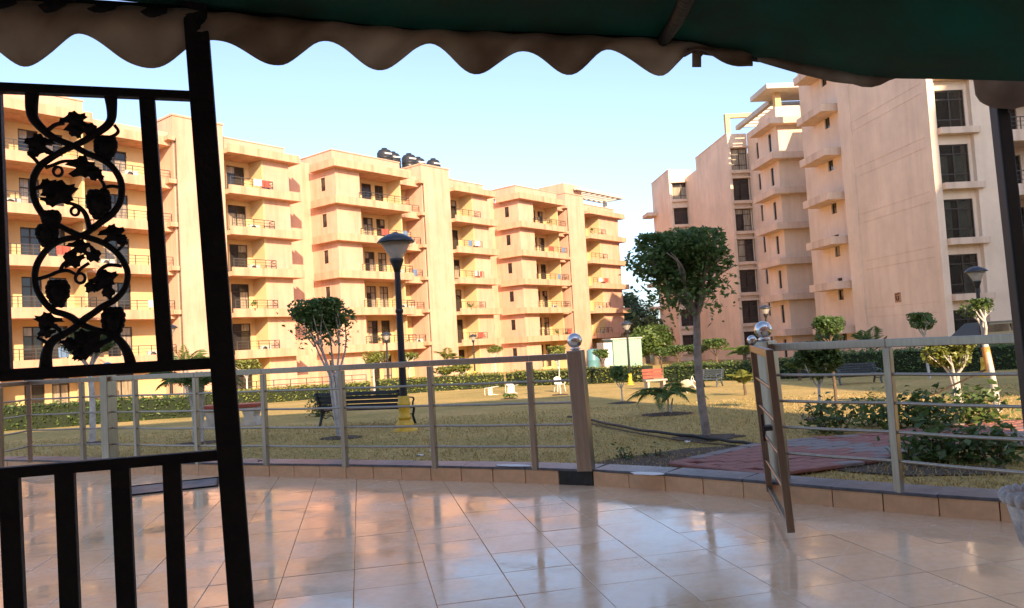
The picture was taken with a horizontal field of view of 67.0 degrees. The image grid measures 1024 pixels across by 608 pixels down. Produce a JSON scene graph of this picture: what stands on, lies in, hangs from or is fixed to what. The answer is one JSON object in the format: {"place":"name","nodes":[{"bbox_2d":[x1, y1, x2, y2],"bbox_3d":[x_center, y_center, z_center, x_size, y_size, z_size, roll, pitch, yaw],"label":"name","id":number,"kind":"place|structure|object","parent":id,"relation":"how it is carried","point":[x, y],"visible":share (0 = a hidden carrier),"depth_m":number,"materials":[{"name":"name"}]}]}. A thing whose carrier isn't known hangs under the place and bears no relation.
{"place":"outdoors","nodes":[
{"label":"outdoors","id":0,"kind":"place"},
{"bbox_2d":[0,0,799,321],"label":"sky","id":1,"kind":"structure","parent":0,"point":[614,126],"materials":[{"name":"blue"}]},
{"bbox_2d":[0,472,1023,607],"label":"terrace floor","id":2,"kind":"structure","parent":0,"point":[317,542],"depth_m":4.64,"materials":[{"name":"tile"}]},
{"bbox_2d":[132,477,218,495],"bbox_3d":[-3.443,1.845,7.825,0.900,0.014,0.600,-2,-3,-19],"label":"drain cover","id":3,"kind":"object","parent":2,"relation":"on","point":[152,488],"visible":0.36,"depth_m":7.82,"materials":[{"name":"grey metal"}]},
{"bbox_2d":[4,456,1011,521],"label":"kerb","id":4,"kind":"structure","parent":2,"relation":"on","point":[965,502],"depth_m":6.30,"materials":[{"name":"tile"}]},
{"bbox_2d":[0,333,594,471],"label":"railing","id":5,"kind":"object","parent":4,"relation":"on","point":[578,402],"visible":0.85,"depth_m":7.63,"materials":[{"name":"metal"}]},
{"bbox_2d":[754,321,1023,492],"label":"railing","id":6,"kind":"object","parent":4,"relation":"on","point":[762,330],"visible":0.8,"depth_m":5.09,"materials":[{"name":"metal"}]},
{"bbox_2d":[747,335,794,532],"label":"railing gate","id":7,"kind":"structure","parent":6,"relation":"attached to","point":[786,513],"depth_m":4.59,"materials":[{"name":"metal"}]},
{"bbox_2d":[0,0,1023,426],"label":"awning","id":8,"kind":"object","parent":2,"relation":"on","point":[880,42],"visible":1,"depth_m":2.15,"materials":[{"name":"green fabric"}]},
{"bbox_2d":[0,1,253,607],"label":"iron gate","id":9,"kind":"structure","parent":8,"relation":"attached to","point":[226,454],"depth_m":1.96,"materials":[{"name":"black metal"}]},
{"bbox_2d":[998,483,1023,546],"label":"urn planter","id":10,"kind":"object","parent":2,"relation":"on","point":[1011,497],"visible":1,"depth_m":2.89,"materials":[{"name":"stone"}]},
{"bbox_2d":[4,354,1023,488],"bbox_3d":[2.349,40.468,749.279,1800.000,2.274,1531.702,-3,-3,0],"label":"lawn","id":11,"kind":"structure","parent":0,"point":[602,395],"depth_m":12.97,"materials":[{"name":"green plant"}]},
{"bbox_2d":[59,327,115,443],"bbox_3d":[-6.974,1.370,12.794,0.940,1.988,0.774,-2,-3,-17],"label":"topiary tree","id":12,"kind":"object","parent":11,"relation":"on","point":[92,406],"visible":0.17,"depth_m":12.74,"materials":[{"name":"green plant"}]},
{"bbox_2d":[3,391,206,430],"bbox_3d":[-12.195,2.888,18.908,8.879,1.085,0.909,-2,-3,-20],"label":"hedge","id":13,"kind":"object","parent":11,"relation":"on","point":[168,403],"visible":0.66,"depth_m":19.21,"materials":[{"name":"green plant"}]},
{"bbox_2d":[173,344,208,396],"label":"topiary tree","id":14,"kind":"object","parent":11,"relation":"on","point":[200,354],"visible":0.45,"depth_m":29.82,"materials":[{"name":"green plant"}]},
{"bbox_2d":[145,371,244,444],"bbox_3d":[-4.650,1.545,11.513,1.468,1.154,1.565,-3,-3,0],"label":"palm","id":15,"kind":"object","parent":11,"relation":"on","point":[203,382],"visible":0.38,"depth_m":11.41,"materials":[{"name":"green plant"}]},
{"bbox_2d":[204,402,261,426],"bbox_3d":[-5.517,2.195,15.302,1.150,0.430,0.440,-4,-3,4],"label":"stone bench","id":16,"kind":"object","parent":11,"relation":"on","point":[251,418],"visible":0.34,"depth_m":15.12,"materials":[{"name":"white stone"}]},
{"bbox_2d":[235,359,261,388],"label":"topiary tree","id":17,"kind":"object","parent":11,"relation":"on","point":[244,364],"visible":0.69,"depth_m":29.81,"materials":[{"name":"green plant"}]},
{"bbox_2d":[205,380,370,404],"bbox_3d":[-8.419,3.423,28.380,6.396,0.997,0.887,-2,-3,-18],"label":"hedge","id":18,"kind":"object","parent":11,"relation":"on","point":[272,397],"visible":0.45,"depth_m":28.22,"materials":[{"name":"green plant"}]},
{"bbox_2d":[237,374,366,388],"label":"garden fence","id":19,"kind":"object","parent":11,"relation":"on","point":[256,386],"visible":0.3,"depth_m":40.85,"materials":[{"name":"grey metal"}]},
{"bbox_2d":[0,94,630,406],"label":"apartment block","id":20,"kind":"structure","parent":11,"relation":"on","point":[322,219],"depth_m":63.16,"materials":[{"name":"brown paint"}]},
{"bbox_2d":[18,129,36,150],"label":"window","id":21,"kind":"structure","parent":20,"relation":"in","point":[22,134],"depth_m":46.94,"materials":[{"name":"grey glass"}]},
{"bbox_2d":[19,178,38,202],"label":"window","id":22,"kind":"structure","parent":20,"relation":"in","point":[23,182],"depth_m":46.78,"materials":[{"name":"grey glass"}]},
{"bbox_2d":[20,227,40,254],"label":"window","id":23,"kind":"structure","parent":20,"relation":"in","point":[27,235],"depth_m":46.72,"materials":[{"name":"grey glass"}]},
{"bbox_2d":[21,277,41,306],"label":"window","id":24,"kind":"structure","parent":20,"relation":"in","point":[27,288],"depth_m":46.50,"materials":[{"name":"grey glass"}]},
{"bbox_2d":[23,327,42,359],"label":"window","id":25,"kind":"structure","parent":20,"relation":"in","point":[30,335],"depth_m":46.40,"materials":[{"name":"grey"}]},
{"bbox_2d":[24,379,44,404],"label":"window","id":26,"kind":"structure","parent":20,"relation":"in","point":[37,391],"depth_m":46.41,"materials":[{"name":"grey"}]},
{"bbox_2d":[52,378,69,402],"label":"window","id":27,"kind":"structure","parent":20,"relation":"in","point":[62,389],"depth_m":47.46,"materials":[{"name":"grey"}]},
{"bbox_2d":[103,151,125,172],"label":"window","id":28,"kind":"structure","parent":20,"relation":"in","point":[120,157],"depth_m":52.80,"materials":[{"name":"grey glass"}]},
{"bbox_2d":[105,239,128,263],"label":"window","id":29,"kind":"structure","parent":20,"relation":"in","point":[125,250],"depth_m":52.22,"materials":[{"name":"grey glass"}]},
{"bbox_2d":[109,194,127,218],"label":"window","id":30,"kind":"structure","parent":20,"relation":"in","point":[114,196],"depth_m":52.65,"materials":[{"name":"grey glass"}]},
{"bbox_2d":[107,282,130,309],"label":"window","id":31,"kind":"structure","parent":20,"relation":"in","point":[117,286],"depth_m":52.26,"materials":[{"name":"grey glass"}]},
{"bbox_2d":[108,327,131,356],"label":"window","id":32,"kind":"structure","parent":20,"relation":"in","point":[126,333],"depth_m":52.15,"materials":[{"name":"grey"}]},
{"bbox_2d":[116,374,132,398],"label":"window","id":33,"kind":"structure","parent":20,"relation":"in","point":[124,387],"depth_m":51.91,"materials":[{"name":"brown"}]},
{"bbox_2d":[226,165,243,188],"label":"window","id":34,"kind":"structure","parent":20,"relation":"in","point":[231,171],"depth_m":58.93,"materials":[{"name":"brown"}]},
{"bbox_2d":[228,205,245,229],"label":"window","id":35,"kind":"structure","parent":20,"relation":"in","point":[233,210],"depth_m":58.79,"materials":[{"name":"grey glass"}]},
{"bbox_2d":[229,244,246,270],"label":"window","id":36,"kind":"structure","parent":20,"relation":"in","point":[236,251],"depth_m":58.63,"materials":[{"name":"brown"}]},
{"bbox_2d":[231,284,248,312],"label":"window","id":37,"kind":"structure","parent":20,"relation":"in","point":[239,292],"depth_m":58.49,"materials":[{"name":"brown"}]},
{"bbox_2d":[232,324,250,351],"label":"window","id":38,"kind":"structure","parent":20,"relation":"in","point":[241,332],"depth_m":58.37,"materials":[{"name":"brown"}]},
{"bbox_2d":[365,252,374,270],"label":"window","id":39,"kind":"structure","parent":20,"relation":"in","point":[369,256],"depth_m":67.42,"materials":[{"name":"brown"}]},
{"bbox_2d":[366,286,375,306],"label":"window","id":40,"kind":"structure","parent":20,"relation":"in","point":[371,291],"depth_m":67.25,"materials":[{"name":"brown"}]},
{"bbox_2d":[368,321,377,343],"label":"window","id":41,"kind":"structure","parent":20,"relation":"in","point":[372,325],"depth_m":67.06,"materials":[{"name":"brown"}]},
{"bbox_2d":[379,286,387,306],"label":"window","id":42,"kind":"structure","parent":20,"relation":"in","point":[383,290],"depth_m":68.33,"materials":[{"name":"brown"}]},
{"bbox_2d":[401,153,416,167],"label":"water tank","id":43,"kind":"object","parent":20,"relation":"on","point":[409,159],"visible":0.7,"depth_m":73.79,"materials":[{"name":"black plastic"}]},
{"bbox_2d":[276,296,361,439],"bbox_3d":[-2.741,0.936,11.029,1.116,2.078,1.089,-3,-3,0],"label":"topiary tree","id":44,"kind":"object","parent":11,"relation":"on","point":[315,316],"visible":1,"depth_m":10.98,"materials":[{"name":"green plant"}]},
{"bbox_2d":[304,381,335,416],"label":"shrub","id":45,"kind":"object","parent":11,"relation":"on","point":[317,413],"visible":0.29,"depth_m":16.93,"materials":[{"name":"green plant"}]},
{"bbox_2d":[314,389,415,425],"bbox_3d":[-2.463,1.758,13.060,1.620,0.621,0.648,-4,-3,17],"label":"park bench","id":46,"kind":"object","parent":11,"relation":"on","point":[321,399],"visible":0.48,"depth_m":12.84,"materials":[{"name":"metal"}]},
{"bbox_2d":[361,350,390,390],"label":"topiary tree","id":47,"kind":"object","parent":11,"relation":"on","point":[378,356],"visible":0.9,"depth_m":33.76,"materials":[{"name":"green plant"}]},
{"bbox_2d":[377,232,417,431],"bbox_3d":[-1.689,0.419,11.694,0.573,3.040,0.573,-3,-3,0],"label":"street lamp","id":48,"kind":"object","parent":11,"relation":"on","point":[396,262],"visible":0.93,"depth_m":11.64,"materials":[{"name":"black metal"}]},
{"bbox_2d":[375,371,504,394],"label":"hedge","id":49,"kind":"object","parent":11,"relation":"on","point":[474,377],"visible":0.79,"depth_m":29.72,"materials":[{"name":"green plant"}]},
{"bbox_2d":[504,363,653,386],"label":"hedge","id":50,"kind":"object","parent":11,"relation":"on","point":[597,375],"visible":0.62,"depth_m":28.39,"materials":[{"name":"green plant"}]},
{"bbox_2d":[586,349,599,367],"bbox_3d":[3.567,2.634,33.900,0.560,1.330,0.551,-3,-3,0],"label":"water drum","id":51,"kind":"object","parent":11,"relation":"on","point":[592,360],"visible":0.52,"depth_m":33.68,"materials":[{"name":"teal plastic"}]},
{"bbox_2d":[592,349,609,366],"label":"topiary tree","id":52,"kind":"object","parent":11,"relation":"on","point":[601,353],"visible":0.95,"depth_m":29.71,"materials":[{"name":"green plant"}]},
{"bbox_2d":[597,337,642,367],"bbox_3d":[5.124,2.618,36.825,1.820,1.980,1.900,-3,-3,-6],"label":"cabin","id":53,"kind":"object","parent":11,"relation":"on","point":[617,348],"visible":0.67,"depth_m":35.98,"materials":[{"name":"beige"}]},
{"bbox_2d":[608,365,635,403],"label":"topiary tree","id":54,"kind":"object","parent":11,"relation":"on","point":[618,373],"visible":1,"depth_m":15.35,"materials":[{"name":"green plant"}]},
{"bbox_2d":[608,439,642,459],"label":"shrub","id":55,"kind":"object","parent":11,"relation":"on","point":[624,455],"visible":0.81,"depth_m":7.45,"materials":[{"name":"green plant"}]},
{"bbox_2d":[621,321,633,384],"bbox_3d":[3.753,1.587,24.941,0.392,2.077,0.391,-3,-3,0],"label":"street lamp","id":56,"kind":"object","parent":11,"relation":"on","point":[629,382],"visible":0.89,"depth_m":24.90,"materials":[{"name":"black"}]},
{"bbox_2d":[623,291,645,337],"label":"broadleaf tree","id":57,"kind":"object","parent":11,"relation":"on","point":[630,299],"visible":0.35,"depth_m":110.64,"materials":[{"name":"green plant"}]},
{"bbox_2d":[624,300,658,330],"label":"broadleaf tree","id":58,"kind":"object","parent":11,"relation":"on","point":[629,316],"visible":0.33,"depth_m":103.91,"materials":[{"name":"green plant"}]},
{"bbox_2d":[620,315,664,363],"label":"broadleaf tree","id":59,"kind":"object","parent":11,"relation":"on","point":[638,321],"visible":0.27,"depth_m":83.01,"materials":[{"name":"green plant"}]},
{"bbox_2d":[628,326,664,365],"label":"broadleaf tree","id":60,"kind":"object","parent":11,"relation":"on","point":[651,339],"visible":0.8,"depth_m":61.08,"materials":[{"name":"green plant"}]},
{"bbox_2d":[642,368,667,387],"bbox_3d":[3.853,2.027,20.927,0.600,0.535,0.390,-3,-3,-8],"label":"red bench","id":61,"kind":"object","parent":11,"relation":"on","point":[654,375],"visible":0.88,"depth_m":21.04,"materials":[{"name":"wood"}]},
{"bbox_2d":[637,323,675,364],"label":"broadleaf tree","id":62,"kind":"object","parent":11,"relation":"on","point":[666,335],"visible":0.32,"depth_m":69.46,"materials":[{"name":"green plant"}]},
{"bbox_2d":[650,347,667,374],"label":"topiary tree","id":63,"kind":"object","parent":11,"relation":"on","point":[660,351],"visible":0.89,"depth_m":34.79,"materials":[{"name":"green plant"}]},
{"bbox_2d":[567,415,752,443],"bbox_3d":[1.543,1.579,9.830,0.304,0.101,4.890,-2,-3,-19],"label":"pipe","id":64,"kind":"object","parent":11,"relation":"on","point":[682,434],"visible":0.73,"depth_m":8.77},
{"bbox_2d":[595,446,732,465],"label":"bare soil","id":65,"kind":"structure","parent":11,"relation":"on","point":[685,451],"depth_m":7.36,"materials":[{"name":"brown soil"}]},
{"bbox_2d":[591,423,739,446],"bbox_3d":[1.529,1.564,9.442,0.267,0.057,3.953,-2,-3,-20],"label":"pipe","id":66,"kind":"object","parent":11,"relation":"on","point":[670,438],"visible":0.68,"depth_m":8.51,"materials":[{"name":"black plastic"}]},
{"bbox_2d":[624,382,707,416],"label":"palm","id":67,"kind":"object","parent":11,"relation":"on","point":[676,388],"visible":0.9,"depth_m":11.79,"materials":[{"name":"green plant"}]},
{"bbox_2d":[665,344,685,362],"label":"topiary tree","id":68,"kind":"object","parent":11,"relation":"on","point":[672,350],"visible":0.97,"depth_m":32.78,"materials":[{"name":"green plant"}]},
{"bbox_2d":[619,225,745,440],"bbox_3d":[1.926,0.348,8.654,1.378,2.434,1.519,-3,-3,0],"label":"topiary tree","id":69,"kind":"object","parent":11,"relation":"on","point":[672,263],"visible":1,"depth_m":8.54,"materials":[{"name":"green plant"}]},
{"bbox_2d":[702,369,723,386],"bbox_3d":[5.112,1.923,19.959,0.600,0.457,0.648,-5,-3,30],"label":"park bench","id":70,"kind":"object","parent":11,"relation":"on","point":[718,373],"visible":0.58,"depth_m":20.06,"materials":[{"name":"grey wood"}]},
{"bbox_2d":[702,338,728,362],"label":"topiary tree","id":71,"kind":"object","parent":11,"relation":"on","point":[715,342],"visible":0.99,"depth_m":29.83,"materials":[{"name":"green plant"}]},
{"bbox_2d":[662,357,808,382],"bbox_3d":[6.850,2.185,23.957,4.540,1.048,0.997,-6,-4,40],"label":"hedge","id":72,"kind":"object","parent":11,"relation":"on","point":[676,372],"visible":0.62,"depth_m":23.96,"materials":[{"name":"green plant"}]},
{"bbox_2d":[722,345,749,363],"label":"palm","id":73,"kind":"object","parent":11,"relation":"on","point":[741,350],"visible":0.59,"depth_m":23.81,"materials":[{"name":"green plant"}]},
{"bbox_2d":[725,369,752,394],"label":"palm","id":74,"kind":"object","parent":11,"relation":"on","point":[742,379],"visible":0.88,"depth_m":15.41,"materials":[{"name":"plant"}]},
{"bbox_2d":[791,341,844,419],"bbox_3d":[3.826,0.979,9.670,0.573,1.052,0.608,-3,-3,-2],"label":"topiary tree","id":75,"kind":"object","parent":11,"relation":"on","point":[823,361],"visible":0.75,"depth_m":9.58,"materials":[{"name":"green plant"}]},
{"bbox_2d":[809,315,844,410],"bbox_3d":[4.287,0.832,10.398,0.443,1.388,0.471,-5,-4,34],"label":"topiary tree","id":76,"kind":"object","parent":11,"relation":"on","point":[829,325],"visible":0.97,"depth_m":10.34,"materials":[{"name":"green plant"}]},
{"bbox_2d":[798,392,869,435],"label":"shrub","id":77,"kind":"object","parent":11,"relation":"on","point":[823,419],"visible":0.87,"depth_m":8.28,"materials":[{"name":"green plant"}]},
{"bbox_2d":[669,419,1023,474],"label":"paver path","id":78,"kind":"structure","parent":11,"relation":"on","point":[745,458],"depth_m":6.90,"materials":[{"name":"red brick"}]},
{"bbox_2d":[831,362,882,385],"bbox_3d":[7.786,1.578,17.472,1.000,0.457,0.648,-4,-3,8],"label":"park bench","id":79,"kind":"object","parent":11,"relation":"on","point":[871,365],"visible":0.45,"depth_m":17.66,"materials":[{"name":"grey wood"}]},
{"bbox_2d":[851,325,886,348],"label":"palm","id":80,"kind":"object","parent":11,"relation":"on","point":[858,335],"visible":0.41,"depth_m":21.76,"materials":[{"name":"green plant"}]},
{"bbox_2d":[836,387,902,426],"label":"shrub","id":81,"kind":"object","parent":11,"relation":"on","point":[872,419],"visible":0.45,"depth_m":8.70,"materials":[{"name":"green plant"}]},
{"bbox_2d":[864,382,956,429],"bbox_3d":[4.233,1.118,8.242,0.866,0.551,0.828,-5,-3,25],"label":"shrub","id":82,"kind":"object","parent":11,"relation":"on","point":[910,411],"visible":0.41,"depth_m":8.22,"materials":[{"name":"green plant"}]},
{"bbox_2d":[906,312,936,377],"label":"topiary tree","id":83,"kind":"object","parent":11,"relation":"on","point":[916,320],"visible":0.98,"depth_m":18.00,"materials":[{"name":"green plant"}]},
{"bbox_2d":[827,343,1016,377],"bbox_3d":[13.206,1.478,20.510,9.088,1.174,1.091,-4,-3,13],"label":"hedge","id":84,"kind":"object","parent":11,"relation":"on","point":[908,360],"visible":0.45,"depth_m":20.68,"materials":[{"name":"green plant"}]},
{"bbox_2d":[834,459,1010,474],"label":"bare soil","id":85,"kind":"structure","parent":11,"relation":"on","point":[922,467],"depth_m":5.97,"materials":[{"name":"brown soil"}]},
{"bbox_2d":[877,416,970,462],"bbox_3d":[3.389,1.132,6.293,0.790,0.425,0.622,-3,-3,0],"label":"shrub","id":86,"kind":"object","parent":11,"relation":"on","point":[912,453],"visible":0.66,"depth_m":6.25,"materials":[{"name":"green plant"}]},
{"bbox_2d":[898,384,994,427],"bbox_3d":[4.586,1.104,8.167,1.016,0.532,0.860,-2,-3,-22],"label":"shrub","id":87,"kind":"object","parent":11,"relation":"on","point":[955,416],"visible":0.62,"depth_m":8.15,"materials":[{"name":"green plant"}]},
{"bbox_2d":[920,345,976,402],"bbox_3d":[6.138,0.956,10.859,0.721,0.980,0.626,-5,-3,25],"label":"topiary tree","id":88,"kind":"object","parent":11,"relation":"on","point":[945,356],"visible":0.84,"depth_m":10.74,"materials":[{"name":"green plant"}]},
{"bbox_2d":[901,408,1016,465],"bbox_3d":[3.540,1.095,6.289,0.899,0.482,0.757,-3,-3,0],"label":"shrub","id":89,"kind":"object","parent":11,"relation":"on","point":[955,450],"visible":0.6,"depth_m":6.22,"materials":[{"name":"green plant"}]},
{"bbox_2d":[964,266,987,376],"bbox_3d":[10.583,0.396,17.471,0.477,2.533,0.477,-3,-3,0],"label":"street lamp","id":90,"kind":"object","parent":11,"relation":"on","point":[976,281],"visible":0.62,"depth_m":17.45,"materials":[{"name":"black"}]},
{"bbox_2d":[956,297,1001,412],"bbox_3d":[5.683,0.653,9.417,0.360,1.471,0.424,-1,-4,-40],"label":"topiary tree","id":91,"kind":"object","parent":11,"relation":"on","point":[975,307],"visible":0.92,"depth_m":9.38,"materials":[{"name":"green plant"}]},
{"bbox_2d":[952,320,1012,346],"bbox_3d":[19.013,1.398,30.412,4.200,1.449,1.760,-3,-3,-8],"label":"parked car","id":92,"kind":"object","parent":11,"relation":"on","point":[994,327],"visible":0.06,"depth_m":29.70,"materials":[{"name":"black paint"}]},
{"bbox_2d":[942,418,1023,465],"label":"shrub","id":93,"kind":"object","parent":11,"relation":"on","point":[1002,445],"visible":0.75,"depth_m":6.11,"materials":[{"name":"green plant"}]},
{"bbox_2d":[949,379,1021,424],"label":"shrub","id":94,"kind":"object","parent":11,"relation":"on","point":[994,413],"visible":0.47,"depth_m":8.20,"materials":[{"name":"green plant"}]},
{"bbox_2d":[642,73,1023,360],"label":"apartment tower","id":95,"kind":"structure","parent":0,"point":[859,208],"depth_m":49.81,"materials":[{"name":"brown"}]},
{"bbox_2d":[672,183,685,198],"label":"window","id":96,"kind":"structure","parent":95,"relation":"in","point":[678,189],"depth_m":91.03,"materials":[{"name":"brown glass"}]},
{"bbox_2d":[674,208,687,224],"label":"window","id":97,"kind":"structure","parent":95,"relation":"in","point":[680,214],"depth_m":90.87,"materials":[{"name":"brown"}]},
{"bbox_2d":[681,309,692,325],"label":"window","id":98,"kind":"structure","parent":95,"relation":"in","point":[688,321],"depth_m":90.23,"materials":[{"name":"brown"}]},
{"bbox_2d":[730,148,746,169],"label":"window","id":99,"kind":"structure","parent":95,"relation":"in","point":[738,156],"depth_m":75.06,"materials":[{"name":"brown"}]},
{"bbox_2d":[733,178,749,199],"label":"window","id":100,"kind":"structure","parent":95,"relation":"in","point":[740,186],"depth_m":74.92,"materials":[{"name":"brown glass"}]},
{"bbox_2d":[735,209,751,230],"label":"window","id":101,"kind":"structure","parent":95,"relation":"in","point":[743,216],"depth_m":74.75,"materials":[{"name":"brown"}]},
{"bbox_2d":[737,239,753,261],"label":"window","id":102,"kind":"structure","parent":95,"relation":"in","point":[745,246],"depth_m":74.61,"materials":[{"name":"brown"}]},
{"bbox_2d":[739,270,755,291],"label":"window","id":103,"kind":"structure","parent":95,"relation":"in","point":[747,277],"depth_m":74.46,"materials":[{"name":"brown"}]},
{"bbox_2d":[742,300,758,322],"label":"window","id":104,"kind":"structure","parent":95,"relation":"in","point":[749,309],"depth_m":74.31,"materials":[{"name":"brown"}]},
{"bbox_2d":[934,90,964,128],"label":"window","id":105,"kind":"structure","parent":95,"relation":"in","point":[946,104],"depth_m":41.77,"materials":[{"name":"brown glass"}]},
{"bbox_2d":[939,144,969,182],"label":"window","id":106,"kind":"structure","parent":95,"relation":"in","point":[951,159],"depth_m":41.57,"materials":[{"name":"brown glass"}]},
{"bbox_2d":[944,199,974,238],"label":"window","id":107,"kind":"structure","parent":95,"relation":"in","point":[956,215],"depth_m":41.42,"materials":[{"name":"brown"}]},
{"bbox_2d":[948,253,979,293],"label":"window","id":108,"kind":"structure","parent":95,"relation":"in","point":[961,282],"depth_m":41.35,"materials":[{"name":"brown"}]},
{"bbox_2d":[953,310,976,331],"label":"window","id":109,"kind":"structure","parent":95,"relation":"in","point":[959,320],"depth_m":41.13,"materials":[{"name":"brown glass"}]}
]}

